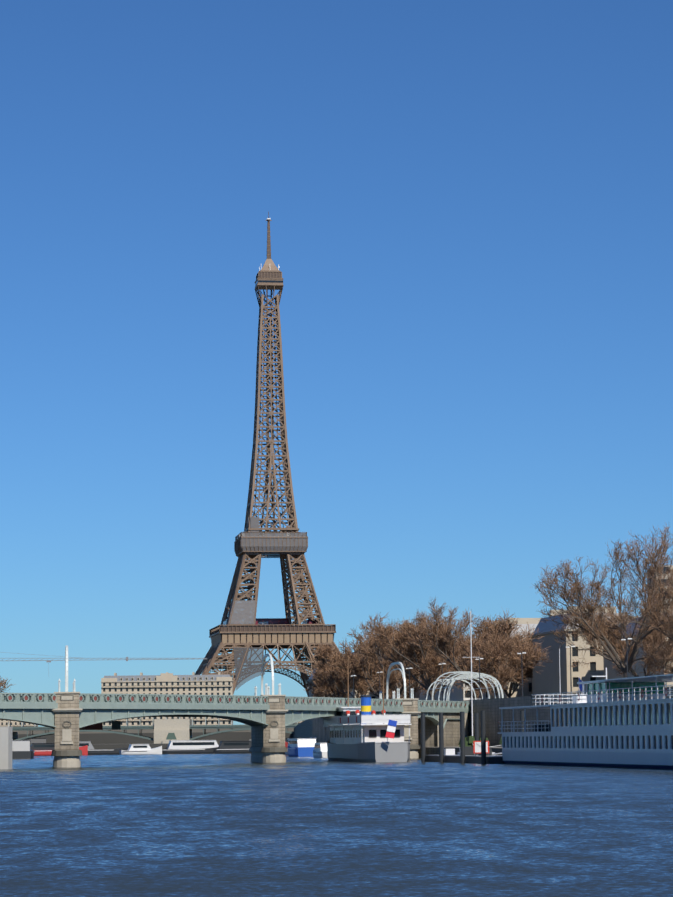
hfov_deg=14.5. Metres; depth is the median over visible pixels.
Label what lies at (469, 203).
sky
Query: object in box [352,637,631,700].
quay lamp posts
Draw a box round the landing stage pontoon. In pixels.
[421,611,560,763]
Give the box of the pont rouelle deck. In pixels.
[0,693,469,729]
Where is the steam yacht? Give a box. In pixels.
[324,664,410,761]
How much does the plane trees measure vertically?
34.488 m
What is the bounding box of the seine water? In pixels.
[0,753,672,896]
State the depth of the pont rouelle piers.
350.62 m
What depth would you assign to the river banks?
420.07 m
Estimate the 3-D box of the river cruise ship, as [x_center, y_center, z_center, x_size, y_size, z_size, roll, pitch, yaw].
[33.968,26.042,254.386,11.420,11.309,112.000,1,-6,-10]
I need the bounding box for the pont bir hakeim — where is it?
[8,717,297,743]
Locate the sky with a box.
[0,0,672,726]
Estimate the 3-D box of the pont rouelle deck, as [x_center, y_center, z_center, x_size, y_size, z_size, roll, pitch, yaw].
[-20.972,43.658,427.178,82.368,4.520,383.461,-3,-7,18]
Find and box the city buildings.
[0,565,672,726]
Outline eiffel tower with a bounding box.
[195,212,340,696]
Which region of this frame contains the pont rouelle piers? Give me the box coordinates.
[51,645,420,766]
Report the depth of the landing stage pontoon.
326.89 m
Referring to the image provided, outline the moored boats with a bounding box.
[12,693,327,758]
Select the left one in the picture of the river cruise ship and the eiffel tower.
the eiffel tower
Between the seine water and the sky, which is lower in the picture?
the seine water
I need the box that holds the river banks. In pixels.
[0,686,672,768]
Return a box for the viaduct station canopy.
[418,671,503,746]
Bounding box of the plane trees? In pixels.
[0,524,672,722]
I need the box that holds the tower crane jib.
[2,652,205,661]
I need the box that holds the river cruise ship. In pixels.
[497,668,672,769]
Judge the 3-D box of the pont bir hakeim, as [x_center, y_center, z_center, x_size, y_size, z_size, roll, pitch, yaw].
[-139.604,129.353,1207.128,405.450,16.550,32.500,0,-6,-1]

